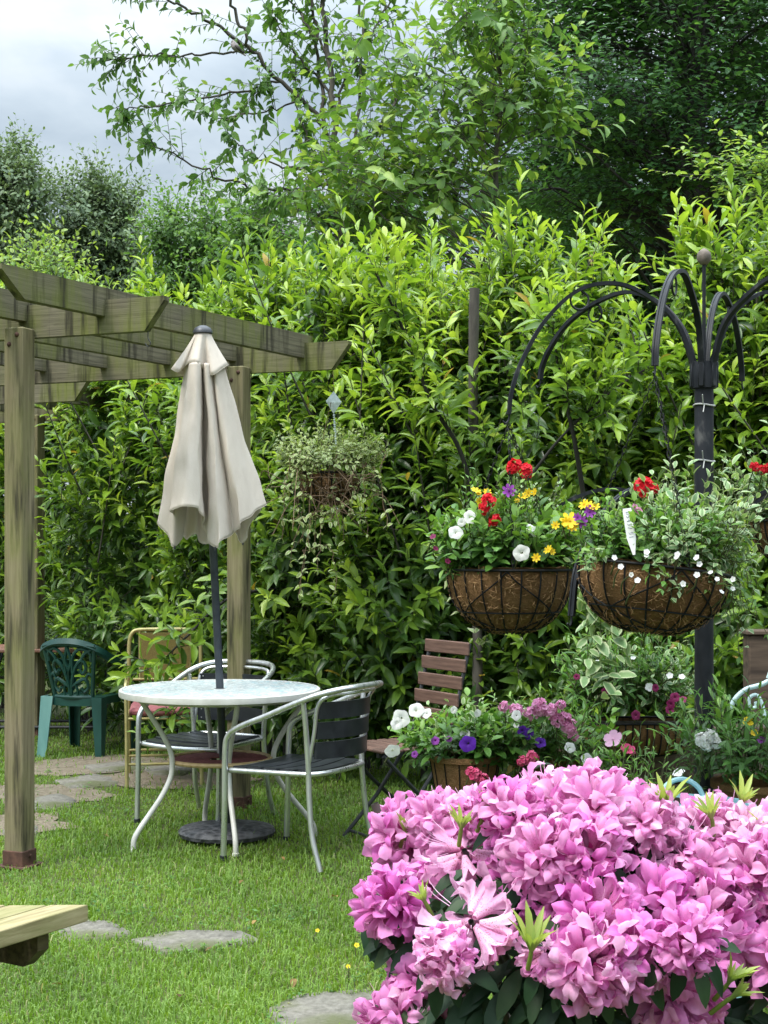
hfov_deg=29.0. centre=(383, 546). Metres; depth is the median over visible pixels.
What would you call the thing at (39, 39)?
sky
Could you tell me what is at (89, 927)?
flagstone
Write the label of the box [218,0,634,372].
cherry tree
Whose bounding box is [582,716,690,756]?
trough basket
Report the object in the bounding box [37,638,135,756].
plastic chair
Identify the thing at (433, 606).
laurel shrub
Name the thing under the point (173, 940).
flagstone
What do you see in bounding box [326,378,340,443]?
hanging ornament
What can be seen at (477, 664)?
wooden stake
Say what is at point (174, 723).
laurel branch
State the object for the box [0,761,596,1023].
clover
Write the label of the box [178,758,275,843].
ground weight
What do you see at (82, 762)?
stone paving
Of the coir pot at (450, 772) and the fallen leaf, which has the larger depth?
the coir pot at (450, 772)
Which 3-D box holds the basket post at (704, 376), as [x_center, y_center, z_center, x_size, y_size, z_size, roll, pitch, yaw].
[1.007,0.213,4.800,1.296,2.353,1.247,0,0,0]
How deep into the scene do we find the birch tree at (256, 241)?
29.44 m
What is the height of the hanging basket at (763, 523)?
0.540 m
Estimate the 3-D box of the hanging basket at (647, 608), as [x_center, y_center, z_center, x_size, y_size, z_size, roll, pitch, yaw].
[0.783,-0.111,4.204,0.438,0.736,0.437,7,-2,-17]
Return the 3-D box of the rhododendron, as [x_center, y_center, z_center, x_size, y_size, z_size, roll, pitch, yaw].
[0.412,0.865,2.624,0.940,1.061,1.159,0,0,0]
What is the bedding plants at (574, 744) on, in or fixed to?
in the coir pot at (557, 765)
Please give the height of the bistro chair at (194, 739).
0.794 m
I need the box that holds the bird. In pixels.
[231,40,245,55]
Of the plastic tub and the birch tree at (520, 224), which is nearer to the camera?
the plastic tub
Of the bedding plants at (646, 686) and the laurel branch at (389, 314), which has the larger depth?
the laurel branch at (389, 314)
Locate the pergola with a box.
[0,263,351,870]
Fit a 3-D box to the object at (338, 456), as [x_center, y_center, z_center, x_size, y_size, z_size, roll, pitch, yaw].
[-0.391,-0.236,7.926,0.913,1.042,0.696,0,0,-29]
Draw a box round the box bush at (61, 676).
[45,574,138,730]
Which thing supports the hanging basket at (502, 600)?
hanging from the basket post at (704, 376)
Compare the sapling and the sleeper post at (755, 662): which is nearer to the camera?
the sleeper post at (755, 662)
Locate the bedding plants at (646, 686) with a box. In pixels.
[539,623,715,723]
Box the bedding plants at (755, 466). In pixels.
[714,420,767,553]
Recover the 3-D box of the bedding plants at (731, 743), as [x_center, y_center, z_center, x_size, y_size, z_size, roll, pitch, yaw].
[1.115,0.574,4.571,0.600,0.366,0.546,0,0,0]
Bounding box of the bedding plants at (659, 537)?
[550,447,767,664]
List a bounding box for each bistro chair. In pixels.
[134,659,275,822]
[220,680,382,872]
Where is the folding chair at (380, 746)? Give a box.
[342,639,471,837]
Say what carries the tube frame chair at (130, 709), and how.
on the stone paving
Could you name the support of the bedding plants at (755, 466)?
in the hanging basket at (763, 523)
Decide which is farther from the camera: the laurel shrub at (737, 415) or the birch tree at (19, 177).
the birch tree at (19, 177)
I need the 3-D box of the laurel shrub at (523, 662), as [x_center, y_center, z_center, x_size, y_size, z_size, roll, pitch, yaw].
[0.879,-0.373,8.758,2.184,3.554,2.589,0,0,0]
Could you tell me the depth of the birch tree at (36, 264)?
19.56 m
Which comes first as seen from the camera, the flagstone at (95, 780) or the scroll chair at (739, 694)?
the scroll chair at (739, 694)
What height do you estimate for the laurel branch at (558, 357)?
1.393 m
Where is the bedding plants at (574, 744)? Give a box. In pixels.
[465,682,713,793]
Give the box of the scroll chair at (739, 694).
[730,673,767,726]
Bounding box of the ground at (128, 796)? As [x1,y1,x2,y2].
[0,550,765,1023]
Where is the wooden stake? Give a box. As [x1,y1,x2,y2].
[468,288,482,708]
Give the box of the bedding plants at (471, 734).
[384,687,565,768]
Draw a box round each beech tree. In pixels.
[371,0,767,368]
[427,0,767,332]
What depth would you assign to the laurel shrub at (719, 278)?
7.63 m
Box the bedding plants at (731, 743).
[646,672,767,788]
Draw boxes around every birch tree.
[0,112,79,521]
[0,190,134,526]
[30,136,161,293]
[119,139,253,422]
[169,169,334,332]
[276,150,457,403]
[411,139,651,464]
[516,179,755,437]
[640,130,767,452]
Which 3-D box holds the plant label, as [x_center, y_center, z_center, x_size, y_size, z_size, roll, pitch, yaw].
[0.661,-0.039,3.980,0.025,0.127,0.004,-7,-8,-5]
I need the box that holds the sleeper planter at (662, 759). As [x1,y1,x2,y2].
[544,710,766,793]
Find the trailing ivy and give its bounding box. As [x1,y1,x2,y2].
[575,584,636,699]
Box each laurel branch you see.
[103,564,282,753]
[337,210,475,502]
[511,260,695,523]
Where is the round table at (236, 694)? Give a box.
[118,679,319,856]
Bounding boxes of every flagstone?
[2,825,37,838]
[35,793,75,810]
[53,774,118,788]
[59,920,131,941]
[83,760,151,773]
[130,930,257,954]
[144,765,191,775]
[266,989,372,1023]
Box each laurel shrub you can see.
[0,266,186,718]
[0,282,73,708]
[35,235,314,742]
[105,225,420,754]
[218,189,487,782]
[281,218,559,782]
[347,160,760,776]
[502,281,767,717]
[600,163,767,723]
[686,241,767,688]
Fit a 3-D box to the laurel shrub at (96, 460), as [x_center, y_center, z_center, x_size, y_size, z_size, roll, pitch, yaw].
[-1.313,-0.413,10.848,2.440,3.642,2.257,0,0,0]
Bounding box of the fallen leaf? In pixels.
[290,979,296,987]
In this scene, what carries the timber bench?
on the ground at (128, 796)
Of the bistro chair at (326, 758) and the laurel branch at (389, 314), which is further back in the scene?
the laurel branch at (389, 314)
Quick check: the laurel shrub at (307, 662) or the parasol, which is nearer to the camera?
the parasol
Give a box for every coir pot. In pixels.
[428,750,500,821]
[512,751,580,779]
[710,774,767,805]
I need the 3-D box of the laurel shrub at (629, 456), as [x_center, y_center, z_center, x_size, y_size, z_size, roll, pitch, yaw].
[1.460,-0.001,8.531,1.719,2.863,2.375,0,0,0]
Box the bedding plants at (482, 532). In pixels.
[414,458,594,646]
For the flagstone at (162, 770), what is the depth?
9.00 m
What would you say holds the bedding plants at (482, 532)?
in the hanging basket at (502, 600)
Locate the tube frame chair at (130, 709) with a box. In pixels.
[124,627,203,788]
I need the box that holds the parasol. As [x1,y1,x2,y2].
[157,325,266,821]
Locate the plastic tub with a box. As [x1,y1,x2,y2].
[664,777,756,997]
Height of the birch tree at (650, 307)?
7.166 m
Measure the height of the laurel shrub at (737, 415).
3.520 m
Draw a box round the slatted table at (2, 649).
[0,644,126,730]
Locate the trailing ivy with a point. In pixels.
(592, 666)
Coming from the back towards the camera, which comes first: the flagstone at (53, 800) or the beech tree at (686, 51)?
the beech tree at (686, 51)
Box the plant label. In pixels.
[623,508,635,554]
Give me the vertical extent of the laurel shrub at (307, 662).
3.712 m
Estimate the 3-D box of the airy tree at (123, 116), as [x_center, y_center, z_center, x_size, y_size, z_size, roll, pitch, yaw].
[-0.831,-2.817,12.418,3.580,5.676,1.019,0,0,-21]
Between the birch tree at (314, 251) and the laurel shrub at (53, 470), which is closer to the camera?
the laurel shrub at (53, 470)
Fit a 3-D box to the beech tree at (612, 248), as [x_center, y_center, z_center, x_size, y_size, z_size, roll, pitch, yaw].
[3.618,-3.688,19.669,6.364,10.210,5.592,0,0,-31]
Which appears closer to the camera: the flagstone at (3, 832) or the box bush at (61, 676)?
the flagstone at (3, 832)
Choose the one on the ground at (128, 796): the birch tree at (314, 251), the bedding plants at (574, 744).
the birch tree at (314, 251)
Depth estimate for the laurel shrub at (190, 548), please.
9.51 m
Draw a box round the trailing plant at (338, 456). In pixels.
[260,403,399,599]
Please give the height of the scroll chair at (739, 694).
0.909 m
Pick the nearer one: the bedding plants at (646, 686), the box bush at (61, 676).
the bedding plants at (646, 686)
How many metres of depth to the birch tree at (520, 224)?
23.23 m
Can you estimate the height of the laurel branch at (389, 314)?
2.063 m
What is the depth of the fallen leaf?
4.64 m
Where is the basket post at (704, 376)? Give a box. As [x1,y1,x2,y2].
[502,248,767,794]
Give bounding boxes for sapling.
[642,116,767,261]
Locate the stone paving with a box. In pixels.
[0,754,261,834]
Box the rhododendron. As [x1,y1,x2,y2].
[347,756,767,1023]
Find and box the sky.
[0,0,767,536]
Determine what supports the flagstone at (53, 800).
on the ground at (128, 796)
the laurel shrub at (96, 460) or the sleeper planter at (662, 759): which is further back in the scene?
the laurel shrub at (96, 460)
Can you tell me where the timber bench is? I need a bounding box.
[0,905,87,966]
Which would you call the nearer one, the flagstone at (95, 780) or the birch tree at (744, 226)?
the flagstone at (95, 780)
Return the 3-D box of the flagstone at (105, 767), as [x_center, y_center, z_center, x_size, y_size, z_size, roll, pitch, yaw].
[-1.619,1.388,9.201,0.400,0.065,0.452,0,0,45]
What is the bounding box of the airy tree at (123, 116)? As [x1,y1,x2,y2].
[67,0,488,391]
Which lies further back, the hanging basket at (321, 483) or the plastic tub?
the hanging basket at (321, 483)
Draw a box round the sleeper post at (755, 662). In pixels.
[739,629,767,723]
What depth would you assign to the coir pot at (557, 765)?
5.15 m
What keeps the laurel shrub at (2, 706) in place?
on the ground at (128, 796)
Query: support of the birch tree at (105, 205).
on the ground at (128, 796)
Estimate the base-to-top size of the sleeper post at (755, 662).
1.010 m
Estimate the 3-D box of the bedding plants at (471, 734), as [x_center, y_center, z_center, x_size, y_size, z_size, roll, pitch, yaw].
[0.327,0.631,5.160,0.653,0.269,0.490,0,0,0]
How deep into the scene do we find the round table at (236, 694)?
6.85 m
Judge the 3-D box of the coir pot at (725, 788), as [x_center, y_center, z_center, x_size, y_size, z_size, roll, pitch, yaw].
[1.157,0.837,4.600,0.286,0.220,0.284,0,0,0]
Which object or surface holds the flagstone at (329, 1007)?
on the ground at (128, 796)
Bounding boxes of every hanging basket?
[297,418,361,504]
[446,423,572,634]
[576,375,731,637]
[749,518,767,558]
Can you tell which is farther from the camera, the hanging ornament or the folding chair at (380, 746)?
the hanging ornament
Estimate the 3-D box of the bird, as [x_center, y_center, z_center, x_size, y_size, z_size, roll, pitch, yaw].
[-1.172,-4.009,11.950,0.124,0.133,0.080,0,0,0]
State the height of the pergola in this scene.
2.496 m
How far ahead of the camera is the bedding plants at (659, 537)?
4.10 m

